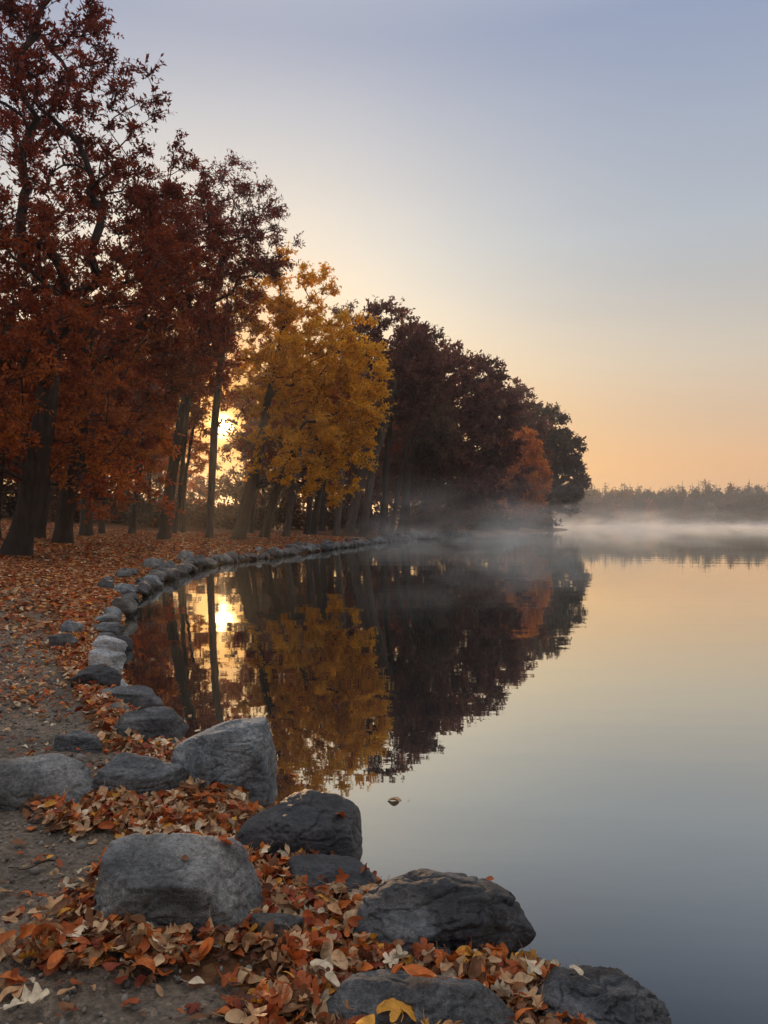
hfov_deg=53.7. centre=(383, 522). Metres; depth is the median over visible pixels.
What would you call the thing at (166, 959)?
fallen leaf
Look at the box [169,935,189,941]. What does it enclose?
fallen leaf
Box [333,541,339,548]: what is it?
stone
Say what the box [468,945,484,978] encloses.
fallen leaf
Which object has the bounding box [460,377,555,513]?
grove tree
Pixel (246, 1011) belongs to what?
fallen leaf
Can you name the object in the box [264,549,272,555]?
stone
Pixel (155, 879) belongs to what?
boulder
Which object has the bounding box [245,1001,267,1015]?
fallen leaf
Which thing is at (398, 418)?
grove tree
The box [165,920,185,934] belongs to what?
fallen leaf
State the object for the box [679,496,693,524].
tree
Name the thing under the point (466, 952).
fallen leaf
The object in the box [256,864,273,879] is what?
fallen leaf
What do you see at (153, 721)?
stone
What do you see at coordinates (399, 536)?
stone
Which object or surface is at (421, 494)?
woodland tree
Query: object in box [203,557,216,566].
stone
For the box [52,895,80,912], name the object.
fallen leaf
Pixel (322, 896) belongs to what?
fallen leaf
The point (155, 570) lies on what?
stone
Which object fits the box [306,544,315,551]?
stone
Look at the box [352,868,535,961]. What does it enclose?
boulder
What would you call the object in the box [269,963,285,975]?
twig
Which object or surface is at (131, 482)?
woodland tree
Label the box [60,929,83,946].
fallen leaf
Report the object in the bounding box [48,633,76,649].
stone
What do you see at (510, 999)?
fallen leaf
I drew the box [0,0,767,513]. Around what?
sky
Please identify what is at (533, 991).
fallen leaf
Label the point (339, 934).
fallen leaf
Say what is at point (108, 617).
stone
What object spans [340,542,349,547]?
stone
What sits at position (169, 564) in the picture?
stone
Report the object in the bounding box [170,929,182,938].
fallen leaf
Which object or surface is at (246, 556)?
stone
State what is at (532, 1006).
fallen leaf
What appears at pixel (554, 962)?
fallen leaf
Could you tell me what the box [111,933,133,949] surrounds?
fallen leaf
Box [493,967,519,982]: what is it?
fallen leaf
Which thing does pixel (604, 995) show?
boulder
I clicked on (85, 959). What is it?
fallen leaf
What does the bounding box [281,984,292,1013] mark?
fallen leaf
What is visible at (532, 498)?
maple tree
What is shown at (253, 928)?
fallen leaf
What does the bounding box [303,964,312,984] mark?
fallen leaf
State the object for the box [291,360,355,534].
grove tree
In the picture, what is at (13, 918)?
fallen leaf
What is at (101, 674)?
stone
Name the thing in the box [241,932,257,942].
fallen leaf
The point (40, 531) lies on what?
woodland tree
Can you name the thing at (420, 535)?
stone
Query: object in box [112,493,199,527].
shrub
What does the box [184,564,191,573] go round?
stone
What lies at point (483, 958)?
fallen leaf
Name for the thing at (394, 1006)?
fallen leaf
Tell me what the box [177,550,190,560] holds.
stone
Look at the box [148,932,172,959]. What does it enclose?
fallen leaf
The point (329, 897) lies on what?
fallen leaf
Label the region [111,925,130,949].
fallen leaf
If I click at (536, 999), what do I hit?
fallen leaf
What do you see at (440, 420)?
grove tree
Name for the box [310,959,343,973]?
fallen leaf
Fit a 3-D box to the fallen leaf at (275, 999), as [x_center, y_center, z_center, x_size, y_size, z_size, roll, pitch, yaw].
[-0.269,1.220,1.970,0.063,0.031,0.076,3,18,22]
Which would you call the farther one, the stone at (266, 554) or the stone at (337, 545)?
the stone at (337, 545)
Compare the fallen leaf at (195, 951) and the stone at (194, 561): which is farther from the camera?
the stone at (194, 561)
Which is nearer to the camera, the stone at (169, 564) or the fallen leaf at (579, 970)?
the fallen leaf at (579, 970)
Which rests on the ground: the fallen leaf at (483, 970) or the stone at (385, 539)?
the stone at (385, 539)
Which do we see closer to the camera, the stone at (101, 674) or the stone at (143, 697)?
the stone at (143, 697)
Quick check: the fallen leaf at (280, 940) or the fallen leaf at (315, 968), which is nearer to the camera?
the fallen leaf at (315, 968)
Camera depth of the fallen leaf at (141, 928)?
2.26 m
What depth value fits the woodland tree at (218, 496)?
96.32 m
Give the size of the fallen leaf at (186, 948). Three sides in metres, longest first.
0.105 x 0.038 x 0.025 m
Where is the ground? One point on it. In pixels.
(206, 971)
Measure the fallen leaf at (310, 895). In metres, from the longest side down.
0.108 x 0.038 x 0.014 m
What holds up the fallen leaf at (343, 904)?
on the ground
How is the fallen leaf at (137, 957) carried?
on the leaf litter
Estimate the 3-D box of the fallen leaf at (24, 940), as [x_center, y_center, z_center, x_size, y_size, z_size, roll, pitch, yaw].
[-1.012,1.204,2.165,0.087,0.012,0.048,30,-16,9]
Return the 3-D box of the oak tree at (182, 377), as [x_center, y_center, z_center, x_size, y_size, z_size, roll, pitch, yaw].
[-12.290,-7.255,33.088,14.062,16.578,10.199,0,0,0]
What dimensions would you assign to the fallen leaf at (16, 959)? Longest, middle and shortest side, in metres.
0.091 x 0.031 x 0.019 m
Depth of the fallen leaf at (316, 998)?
1.99 m
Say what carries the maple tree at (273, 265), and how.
on the ground
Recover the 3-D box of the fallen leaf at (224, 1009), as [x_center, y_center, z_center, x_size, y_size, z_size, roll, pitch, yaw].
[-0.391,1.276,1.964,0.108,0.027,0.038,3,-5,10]
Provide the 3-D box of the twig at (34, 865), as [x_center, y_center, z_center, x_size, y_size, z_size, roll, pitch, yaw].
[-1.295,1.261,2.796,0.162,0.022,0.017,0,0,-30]
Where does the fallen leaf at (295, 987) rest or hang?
on the leaf litter
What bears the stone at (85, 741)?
on the path
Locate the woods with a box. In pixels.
[393,478,767,524]
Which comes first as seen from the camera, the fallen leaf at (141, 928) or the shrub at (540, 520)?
the fallen leaf at (141, 928)
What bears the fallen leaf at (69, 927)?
on the leaf litter
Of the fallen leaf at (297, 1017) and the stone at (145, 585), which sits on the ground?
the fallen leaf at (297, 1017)
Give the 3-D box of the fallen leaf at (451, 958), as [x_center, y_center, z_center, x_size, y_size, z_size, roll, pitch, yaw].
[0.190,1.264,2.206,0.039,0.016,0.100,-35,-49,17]
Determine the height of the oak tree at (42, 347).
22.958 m
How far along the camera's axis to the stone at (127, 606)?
12.92 m
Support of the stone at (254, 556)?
on the ground
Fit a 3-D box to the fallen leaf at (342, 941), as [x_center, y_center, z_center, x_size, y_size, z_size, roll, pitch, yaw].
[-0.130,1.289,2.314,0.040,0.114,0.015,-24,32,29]
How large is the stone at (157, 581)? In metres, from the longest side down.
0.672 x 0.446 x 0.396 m
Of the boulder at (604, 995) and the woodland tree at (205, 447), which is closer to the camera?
the boulder at (604, 995)
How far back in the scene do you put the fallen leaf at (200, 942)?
2.26 m
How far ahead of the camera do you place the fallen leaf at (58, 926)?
2.23 m
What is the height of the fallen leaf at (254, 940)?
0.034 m
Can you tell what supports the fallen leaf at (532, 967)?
on the leaf litter
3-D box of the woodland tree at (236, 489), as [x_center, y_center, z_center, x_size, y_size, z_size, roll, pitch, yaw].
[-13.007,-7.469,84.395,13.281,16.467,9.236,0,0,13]
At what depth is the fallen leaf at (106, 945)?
2.19 m
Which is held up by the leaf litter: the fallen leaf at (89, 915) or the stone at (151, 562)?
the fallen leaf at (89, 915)
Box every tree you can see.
[0,0,221,557]
[0,152,266,543]
[0,279,63,538]
[2,358,31,504]
[9,289,115,537]
[24,365,118,519]
[61,286,140,535]
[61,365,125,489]
[71,293,159,533]
[93,337,171,522]
[101,308,205,533]
[106,463,146,495]
[113,379,190,505]
[138,150,305,539]
[140,425,198,505]
[146,470,220,510]
[149,328,251,532]
[152,290,241,532]
[186,258,268,537]
[186,474,226,507]
[202,384,315,512]
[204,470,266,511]
[220,322,311,532]
[227,241,396,539]
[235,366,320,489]
[241,440,301,481]
[251,362,359,537]
[262,328,340,536]
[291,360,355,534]
[296,298,367,530]
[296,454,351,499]
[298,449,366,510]
[310,410,361,533]
[314,445,395,515]
[324,295,447,533]
[332,353,386,535]
[348,421,424,527]
[358,320,460,536]
[372,338,505,532]
[378,375,428,534]
[388,390,460,533]
[395,426,460,526]
[403,400,459,533]
[414,349,541,530]
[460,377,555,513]
[491,426,553,530]
[519,401,592,528]
[608,497,627,525]
[643,496,658,525]
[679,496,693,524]
[702,501,720,524]
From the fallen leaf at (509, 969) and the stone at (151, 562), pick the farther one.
the stone at (151, 562)
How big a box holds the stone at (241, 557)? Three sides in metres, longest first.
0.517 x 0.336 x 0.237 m
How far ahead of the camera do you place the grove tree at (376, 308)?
71.45 m
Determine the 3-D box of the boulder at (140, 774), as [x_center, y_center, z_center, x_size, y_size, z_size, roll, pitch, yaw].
[-1.169,1.299,3.711,0.508,0.300,0.354,0,0,0]
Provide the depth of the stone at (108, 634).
9.31 m
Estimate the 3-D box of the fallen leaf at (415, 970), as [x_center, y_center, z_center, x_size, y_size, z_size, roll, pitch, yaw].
[0.108,1.176,1.979,0.137,0.021,0.053,6,-6,22]
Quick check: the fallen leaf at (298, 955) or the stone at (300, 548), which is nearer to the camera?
the fallen leaf at (298, 955)
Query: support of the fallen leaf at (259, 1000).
on the fallen leaf at (265, 993)
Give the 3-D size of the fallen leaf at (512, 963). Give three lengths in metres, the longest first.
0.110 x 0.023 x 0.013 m
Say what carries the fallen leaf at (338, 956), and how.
on the leaf litter
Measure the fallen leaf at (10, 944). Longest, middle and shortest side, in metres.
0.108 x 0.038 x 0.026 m
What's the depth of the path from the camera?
2.70 m
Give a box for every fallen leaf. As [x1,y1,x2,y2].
[0,907,19,922]
[0,934,18,958]
[0,971,46,987]
[0,982,49,1009]
[3,946,15,955]
[10,951,25,966]
[16,923,56,947]
[17,937,34,951]
[30,922,64,931]
[40,931,48,951]
[47,940,73,968]
[48,932,57,940]
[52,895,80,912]
[55,924,72,945]
[57,895,69,922]
[58,923,86,936]
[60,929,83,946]
[60,958,67,969]
[62,947,77,955]
[66,957,90,971]
[67,946,97,953]
[70,936,101,945]
[75,897,81,915]
[84,907,101,925]
[93,960,123,970]
[100,920,120,935]
[102,926,121,940]
[102,941,113,954]
[109,914,118,920]
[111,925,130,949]
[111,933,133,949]
[121,912,135,924]
[123,931,142,952]
[123,945,140,962]
[131,921,149,932]
[131,937,149,961]
[132,957,168,975]
[133,923,156,936]
[134,954,148,964]
[138,951,169,970]
[144,927,161,940]
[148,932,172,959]
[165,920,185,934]
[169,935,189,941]
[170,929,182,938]
[181,855,187,859]
[183,951,195,965]
[184,943,200,950]
[190,945,207,964]
[195,923,222,944]
[208,908,213,932]
[214,928,231,956]
[214,943,230,959]
[214,1006,230,1015]
[216,964,238,986]
[216,991,236,1008]
[217,836,238,845]
[221,993,241,1010]
[234,995,263,1003]
[239,993,263,1014]
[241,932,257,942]
[242,1003,259,1013]
[243,918,249,927]
[243,1007,284,1012]
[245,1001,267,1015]
[247,931,270,944]
[249,916,262,932]
[250,991,269,1014]
[255,990,284,1000]
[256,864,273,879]
[256,1016,267,1023]
[260,919,273,951]
[262,883,275,892]
[265,946,281,970]
[266,894,293,912]
[267,984,290,1007]
[276,932,289,952]
[277,922,303,943]
[278,981,296,990]
[278,1003,307,1014]
[280,1000,294,1015]
[281,942,303,971]
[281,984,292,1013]
[287,921,296,959]
[288,926,308,945]
[289,1007,305,1023]
[291,972,301,994]
[293,970,311,987]
[300,906,314,927]
[300,941,329,951]
[303,892,314,903]
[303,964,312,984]
[304,892,329,903]
[306,966,340,978]
[307,930,330,947]
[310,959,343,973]
[311,999,327,1017]
[312,965,339,978]
[312,977,319,1011]
[313,963,321,984]
[314,889,326,915]
[317,890,336,901]
[320,938,332,958]
[320,966,345,993]
[323,901,339,910]
[323,926,351,941]
[325,948,347,969]
[334,940,346,945]
[338,900,350,908]
[343,900,360,909]
[343,909,357,919]
[346,946,357,971]
[353,883,376,890]
[356,946,381,963]
[363,960,390,971]
[376,998,415,1021]
[391,962,404,973]
[402,964,452,978]
[412,937,433,960]
[431,949,447,956]
[440,963,457,977]
[442,952,458,961]
[454,945,483,955]
[454,954,464,972]
[455,955,466,977]
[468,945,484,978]
[473,951,485,963]
[477,955,490,968]
[477,964,493,983]
[481,964,501,992]
[482,943,503,949]
[485,961,497,974]
[485,968,495,984]
[487,949,506,957]
[491,979,523,996]
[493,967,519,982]
[495,966,517,978]
[496,942,508,953]
[496,953,526,973]
[496,992,513,1000]
[501,994,520,1001]
[509,972,533,984]
[509,993,523,1006]
[512,955,541,983]
[514,990,533,998]
[514,991,543,1023]
[520,984,538,996]
[523,971,544,980]
[524,1004,536,1016]
[525,955,544,974]
[531,995,544,1010]
[535,962,546,977]
[551,959,558,965]
[553,1006,568,1017]
[569,965,587,978]
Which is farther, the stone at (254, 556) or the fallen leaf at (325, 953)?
the stone at (254, 556)
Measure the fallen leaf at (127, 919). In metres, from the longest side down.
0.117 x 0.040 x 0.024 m
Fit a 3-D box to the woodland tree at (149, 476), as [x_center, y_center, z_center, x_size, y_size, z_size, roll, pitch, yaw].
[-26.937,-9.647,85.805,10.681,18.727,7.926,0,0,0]
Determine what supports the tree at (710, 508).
on the ground
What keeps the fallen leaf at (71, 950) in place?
on the leaf litter
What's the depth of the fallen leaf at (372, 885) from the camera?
2.71 m
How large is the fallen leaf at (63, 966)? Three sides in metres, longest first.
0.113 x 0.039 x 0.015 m
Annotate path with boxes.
[0,575,238,1023]
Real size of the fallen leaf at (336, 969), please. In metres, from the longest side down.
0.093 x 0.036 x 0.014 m
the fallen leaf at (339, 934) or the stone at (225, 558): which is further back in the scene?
the stone at (225, 558)
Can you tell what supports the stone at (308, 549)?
on the ground
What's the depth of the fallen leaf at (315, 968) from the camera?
2.11 m
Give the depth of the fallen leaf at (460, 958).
2.16 m
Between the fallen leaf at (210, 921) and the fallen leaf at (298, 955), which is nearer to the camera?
the fallen leaf at (298, 955)
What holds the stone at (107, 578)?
on the ground
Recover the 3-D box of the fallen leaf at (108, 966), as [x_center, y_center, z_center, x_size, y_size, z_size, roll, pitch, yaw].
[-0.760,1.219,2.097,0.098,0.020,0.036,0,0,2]
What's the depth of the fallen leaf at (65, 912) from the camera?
2.39 m
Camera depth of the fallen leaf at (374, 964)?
2.16 m
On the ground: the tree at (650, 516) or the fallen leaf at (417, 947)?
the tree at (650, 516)
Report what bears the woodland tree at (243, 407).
on the ground
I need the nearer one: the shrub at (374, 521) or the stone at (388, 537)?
the stone at (388, 537)
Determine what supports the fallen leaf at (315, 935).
on the leaf litter
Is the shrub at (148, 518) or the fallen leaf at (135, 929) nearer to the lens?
the fallen leaf at (135, 929)
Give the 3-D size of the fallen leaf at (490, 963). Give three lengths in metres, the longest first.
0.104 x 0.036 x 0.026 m
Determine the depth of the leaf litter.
3.21 m
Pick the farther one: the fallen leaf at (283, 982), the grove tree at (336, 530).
the grove tree at (336, 530)
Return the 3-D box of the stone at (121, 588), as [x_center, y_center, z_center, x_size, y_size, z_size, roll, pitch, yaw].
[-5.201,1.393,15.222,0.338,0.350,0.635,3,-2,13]
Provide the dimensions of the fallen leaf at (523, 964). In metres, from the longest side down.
0.134 x 0.028 x 0.012 m
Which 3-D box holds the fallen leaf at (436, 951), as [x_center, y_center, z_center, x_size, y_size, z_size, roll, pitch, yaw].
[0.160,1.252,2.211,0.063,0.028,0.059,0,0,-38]
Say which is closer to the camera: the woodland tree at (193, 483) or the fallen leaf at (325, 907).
the fallen leaf at (325, 907)
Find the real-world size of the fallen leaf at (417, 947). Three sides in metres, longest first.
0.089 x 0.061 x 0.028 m
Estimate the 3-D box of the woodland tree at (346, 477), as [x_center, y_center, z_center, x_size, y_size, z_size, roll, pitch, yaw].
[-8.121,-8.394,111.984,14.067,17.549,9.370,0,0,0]
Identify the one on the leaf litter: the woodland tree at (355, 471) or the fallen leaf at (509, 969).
the fallen leaf at (509, 969)
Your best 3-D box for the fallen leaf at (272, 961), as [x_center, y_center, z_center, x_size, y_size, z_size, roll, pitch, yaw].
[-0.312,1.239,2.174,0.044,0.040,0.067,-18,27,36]
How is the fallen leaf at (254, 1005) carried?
on the ground
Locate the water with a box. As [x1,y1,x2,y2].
[123,525,767,1023]
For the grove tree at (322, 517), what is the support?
on the ground
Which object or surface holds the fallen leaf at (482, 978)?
on the leaf litter
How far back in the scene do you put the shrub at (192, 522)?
78.56 m
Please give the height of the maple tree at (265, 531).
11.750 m
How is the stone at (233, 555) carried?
on the ground
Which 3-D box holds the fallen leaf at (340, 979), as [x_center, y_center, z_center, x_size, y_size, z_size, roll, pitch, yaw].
[-0.134,1.265,2.094,0.114,0.063,0.016,15,-37,31]
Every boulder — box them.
[0,753,103,810]
[88,649,126,673]
[91,752,191,804]
[92,635,127,651]
[93,832,263,941]
[171,717,277,806]
[235,789,362,864]
[326,969,518,1023]
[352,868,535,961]
[536,965,671,1023]
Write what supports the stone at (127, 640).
on the ground
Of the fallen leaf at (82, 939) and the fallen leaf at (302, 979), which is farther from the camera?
the fallen leaf at (82, 939)
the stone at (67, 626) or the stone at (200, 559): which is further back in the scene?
the stone at (200, 559)
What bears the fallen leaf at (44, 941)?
on the leaf litter
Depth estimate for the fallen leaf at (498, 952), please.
2.25 m
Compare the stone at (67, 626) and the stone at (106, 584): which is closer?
the stone at (67, 626)
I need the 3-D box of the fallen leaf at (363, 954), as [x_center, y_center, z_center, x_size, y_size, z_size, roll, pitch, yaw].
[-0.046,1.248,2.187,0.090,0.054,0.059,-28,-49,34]
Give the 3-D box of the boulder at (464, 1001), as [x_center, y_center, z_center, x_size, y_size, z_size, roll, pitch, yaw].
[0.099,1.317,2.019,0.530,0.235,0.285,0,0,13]
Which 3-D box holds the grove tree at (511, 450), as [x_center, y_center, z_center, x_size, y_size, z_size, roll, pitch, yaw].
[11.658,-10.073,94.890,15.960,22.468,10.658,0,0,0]
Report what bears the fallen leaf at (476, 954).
on the leaf litter
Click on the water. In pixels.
(561, 737)
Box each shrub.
[1,482,61,518]
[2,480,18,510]
[48,482,122,522]
[78,484,154,523]
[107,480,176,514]
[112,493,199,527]
[149,491,233,526]
[191,496,261,529]
[218,498,296,529]
[260,492,333,529]
[293,494,372,529]
[332,495,410,529]
[389,499,469,530]
[456,500,516,531]
[521,508,564,528]
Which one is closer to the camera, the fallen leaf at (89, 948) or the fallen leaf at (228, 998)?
the fallen leaf at (228, 998)
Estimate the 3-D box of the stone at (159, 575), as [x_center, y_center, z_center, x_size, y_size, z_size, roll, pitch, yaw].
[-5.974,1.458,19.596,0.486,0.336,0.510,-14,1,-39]
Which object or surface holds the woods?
on the ground
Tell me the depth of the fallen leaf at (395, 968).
2.09 m
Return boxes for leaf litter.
[0,519,595,1023]
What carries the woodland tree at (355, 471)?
on the ground
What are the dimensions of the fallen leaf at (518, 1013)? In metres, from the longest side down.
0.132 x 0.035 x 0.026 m
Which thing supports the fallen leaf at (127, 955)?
on the leaf litter
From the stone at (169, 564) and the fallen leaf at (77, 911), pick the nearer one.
the fallen leaf at (77, 911)
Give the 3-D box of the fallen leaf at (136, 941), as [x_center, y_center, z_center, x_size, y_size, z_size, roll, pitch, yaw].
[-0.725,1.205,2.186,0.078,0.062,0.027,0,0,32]
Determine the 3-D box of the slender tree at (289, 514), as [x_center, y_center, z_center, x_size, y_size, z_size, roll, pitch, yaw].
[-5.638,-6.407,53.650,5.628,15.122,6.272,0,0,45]
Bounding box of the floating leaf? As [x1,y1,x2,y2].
[388,797,408,801]
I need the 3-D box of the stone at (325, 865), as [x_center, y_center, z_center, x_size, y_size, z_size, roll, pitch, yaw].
[-0.205,1.340,2.784,0.355,0.185,0.192,0,0,0]
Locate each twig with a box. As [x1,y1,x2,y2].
[8,859,55,869]
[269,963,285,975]
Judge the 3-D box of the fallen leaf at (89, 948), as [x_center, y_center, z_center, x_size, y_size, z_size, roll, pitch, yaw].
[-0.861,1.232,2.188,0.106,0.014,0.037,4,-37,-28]
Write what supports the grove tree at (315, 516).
on the ground
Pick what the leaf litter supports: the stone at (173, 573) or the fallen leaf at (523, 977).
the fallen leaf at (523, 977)
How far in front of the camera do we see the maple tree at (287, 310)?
44.23 m
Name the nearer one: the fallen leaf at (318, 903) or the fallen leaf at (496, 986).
the fallen leaf at (496, 986)
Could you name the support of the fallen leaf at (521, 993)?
on the leaf litter
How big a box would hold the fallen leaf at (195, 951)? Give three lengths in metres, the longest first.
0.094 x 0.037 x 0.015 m
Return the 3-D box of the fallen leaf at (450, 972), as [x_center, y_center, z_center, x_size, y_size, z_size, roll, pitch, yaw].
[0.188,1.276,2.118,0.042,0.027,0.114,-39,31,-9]
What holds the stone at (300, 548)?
on the ground
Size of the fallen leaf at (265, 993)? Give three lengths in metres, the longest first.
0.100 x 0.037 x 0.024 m
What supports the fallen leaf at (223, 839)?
on the boulder at (155, 879)
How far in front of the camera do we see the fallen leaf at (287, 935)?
2.24 m
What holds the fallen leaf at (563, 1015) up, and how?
on the boulder at (604, 995)
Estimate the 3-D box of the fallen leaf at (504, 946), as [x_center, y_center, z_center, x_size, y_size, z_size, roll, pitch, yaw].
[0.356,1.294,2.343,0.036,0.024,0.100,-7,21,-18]
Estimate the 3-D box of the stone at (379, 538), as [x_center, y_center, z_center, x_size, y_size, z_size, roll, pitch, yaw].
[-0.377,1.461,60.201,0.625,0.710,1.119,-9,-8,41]
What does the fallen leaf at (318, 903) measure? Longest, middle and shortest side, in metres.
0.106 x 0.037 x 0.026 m
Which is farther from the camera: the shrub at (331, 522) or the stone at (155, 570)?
the shrub at (331, 522)
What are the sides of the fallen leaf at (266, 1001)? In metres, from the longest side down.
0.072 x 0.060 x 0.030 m
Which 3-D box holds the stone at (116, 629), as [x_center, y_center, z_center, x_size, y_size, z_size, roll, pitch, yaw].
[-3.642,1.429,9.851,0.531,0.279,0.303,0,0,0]
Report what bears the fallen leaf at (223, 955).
on the leaf litter
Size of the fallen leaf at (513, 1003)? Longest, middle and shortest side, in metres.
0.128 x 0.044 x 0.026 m
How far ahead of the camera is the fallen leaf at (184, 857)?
2.48 m
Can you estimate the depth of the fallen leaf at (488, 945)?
2.27 m
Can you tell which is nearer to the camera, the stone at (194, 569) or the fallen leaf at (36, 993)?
the fallen leaf at (36, 993)
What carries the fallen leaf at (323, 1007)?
on the leaf litter
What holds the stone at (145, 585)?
on the leaf litter
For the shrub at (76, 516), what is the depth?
66.98 m
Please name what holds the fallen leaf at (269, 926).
on the leaf litter
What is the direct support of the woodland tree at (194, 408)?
on the ground
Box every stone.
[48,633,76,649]
[53,730,109,753]
[60,620,83,633]
[70,664,121,687]
[90,622,123,636]
[92,703,130,712]
[95,613,120,623]
[97,580,113,588]
[97,632,117,638]
[99,685,163,709]
[102,576,113,580]
[103,606,121,618]
[111,706,188,747]
[112,596,137,616]
[113,583,135,594]
[116,567,132,577]
[117,635,132,650]
[120,679,127,686]
[121,593,139,602]
[135,577,155,590]
[135,582,150,590]
[135,585,148,595]
[142,557,161,567]
[144,575,162,588]
[145,572,162,580]
[150,569,166,577]
[156,568,179,580]
[157,560,176,568]
[176,564,186,575]
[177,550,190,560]
[179,562,197,571]
[184,558,197,565]
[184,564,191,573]
[190,555,205,567]
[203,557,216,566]
[208,556,217,564]
[218,553,233,562]
[225,551,237,561]
[238,555,244,560]
[241,554,249,559]
[248,553,257,559]
[251,913,305,947]
[262,552,269,557]
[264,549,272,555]
[269,546,283,556]
[283,548,297,554]
[287,854,376,894]
[291,546,304,550]
[305,546,311,552]
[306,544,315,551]
[320,543,331,550]
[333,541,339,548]
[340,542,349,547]
[374,537,383,542]
[379,536,387,542]
[381,534,391,541]
[395,533,401,540]
[413,532,424,538]
[414,946,450,966]
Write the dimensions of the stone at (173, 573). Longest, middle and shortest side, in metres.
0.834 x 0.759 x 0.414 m
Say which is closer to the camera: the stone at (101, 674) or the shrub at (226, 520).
the stone at (101, 674)
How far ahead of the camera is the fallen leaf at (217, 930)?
2.33 m
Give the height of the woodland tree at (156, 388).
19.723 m
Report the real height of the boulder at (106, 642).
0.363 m
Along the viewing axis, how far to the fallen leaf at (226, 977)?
2.12 m
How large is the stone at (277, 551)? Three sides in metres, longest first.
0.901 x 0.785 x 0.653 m
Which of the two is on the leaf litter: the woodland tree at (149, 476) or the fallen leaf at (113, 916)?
the fallen leaf at (113, 916)
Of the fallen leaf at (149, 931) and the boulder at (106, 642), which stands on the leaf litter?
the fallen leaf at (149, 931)
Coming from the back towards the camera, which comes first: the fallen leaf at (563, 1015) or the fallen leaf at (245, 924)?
the fallen leaf at (245, 924)
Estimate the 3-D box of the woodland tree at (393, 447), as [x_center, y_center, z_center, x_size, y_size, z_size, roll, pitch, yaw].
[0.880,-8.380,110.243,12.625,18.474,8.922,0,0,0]
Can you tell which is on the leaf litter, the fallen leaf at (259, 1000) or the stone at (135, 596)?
the stone at (135, 596)
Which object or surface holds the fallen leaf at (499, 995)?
on the leaf litter
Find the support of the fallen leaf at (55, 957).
on the leaf litter
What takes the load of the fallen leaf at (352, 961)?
on the leaf litter
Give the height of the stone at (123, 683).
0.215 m
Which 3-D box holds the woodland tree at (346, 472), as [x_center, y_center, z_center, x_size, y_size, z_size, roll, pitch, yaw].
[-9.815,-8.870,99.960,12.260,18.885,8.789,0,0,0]
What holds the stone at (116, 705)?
on the leaf litter
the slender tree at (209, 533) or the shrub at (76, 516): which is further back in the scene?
the shrub at (76, 516)
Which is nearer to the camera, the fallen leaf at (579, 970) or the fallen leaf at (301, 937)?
the fallen leaf at (579, 970)
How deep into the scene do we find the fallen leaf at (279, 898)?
2.49 m
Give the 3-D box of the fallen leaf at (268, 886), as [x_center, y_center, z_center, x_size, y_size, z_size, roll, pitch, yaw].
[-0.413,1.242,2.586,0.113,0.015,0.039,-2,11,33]
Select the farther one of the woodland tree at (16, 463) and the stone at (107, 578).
the woodland tree at (16, 463)
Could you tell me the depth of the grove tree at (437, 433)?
79.75 m
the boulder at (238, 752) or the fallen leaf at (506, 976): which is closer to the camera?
the fallen leaf at (506, 976)
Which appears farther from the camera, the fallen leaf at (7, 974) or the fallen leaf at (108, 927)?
the fallen leaf at (108, 927)
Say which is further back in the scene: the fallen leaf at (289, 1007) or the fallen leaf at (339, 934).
the fallen leaf at (339, 934)
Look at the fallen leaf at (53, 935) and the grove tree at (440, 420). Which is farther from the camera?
the grove tree at (440, 420)
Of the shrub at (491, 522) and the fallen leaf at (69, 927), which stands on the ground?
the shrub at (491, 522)
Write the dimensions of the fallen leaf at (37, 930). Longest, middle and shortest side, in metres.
0.118 x 0.042 x 0.029 m
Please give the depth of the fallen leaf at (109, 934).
2.23 m
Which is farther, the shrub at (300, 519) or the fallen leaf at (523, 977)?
the shrub at (300, 519)
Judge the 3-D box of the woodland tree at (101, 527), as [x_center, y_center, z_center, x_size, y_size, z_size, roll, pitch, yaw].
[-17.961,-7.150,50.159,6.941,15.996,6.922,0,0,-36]
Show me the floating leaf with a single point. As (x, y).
(396, 799)
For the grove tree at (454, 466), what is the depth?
82.86 m
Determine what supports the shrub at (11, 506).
on the ground
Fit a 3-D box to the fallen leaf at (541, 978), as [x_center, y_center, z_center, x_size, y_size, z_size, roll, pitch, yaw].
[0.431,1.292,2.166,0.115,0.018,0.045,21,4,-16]
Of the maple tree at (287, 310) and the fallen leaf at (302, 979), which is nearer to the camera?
the fallen leaf at (302, 979)
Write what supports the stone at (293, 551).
on the ground
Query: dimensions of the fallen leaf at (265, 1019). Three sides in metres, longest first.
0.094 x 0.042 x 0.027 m
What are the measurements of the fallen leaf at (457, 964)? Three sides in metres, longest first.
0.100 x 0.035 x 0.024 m
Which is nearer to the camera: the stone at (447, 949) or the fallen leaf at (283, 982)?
the fallen leaf at (283, 982)
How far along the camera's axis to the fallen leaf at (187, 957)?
2.19 m
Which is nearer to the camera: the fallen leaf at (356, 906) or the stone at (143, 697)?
the fallen leaf at (356, 906)
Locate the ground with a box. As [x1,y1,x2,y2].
[0,499,767,1023]
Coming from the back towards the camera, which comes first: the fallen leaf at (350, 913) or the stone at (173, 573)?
the stone at (173, 573)
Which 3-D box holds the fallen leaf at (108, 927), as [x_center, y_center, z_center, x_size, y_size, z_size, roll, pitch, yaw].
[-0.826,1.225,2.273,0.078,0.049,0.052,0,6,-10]
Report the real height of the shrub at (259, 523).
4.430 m

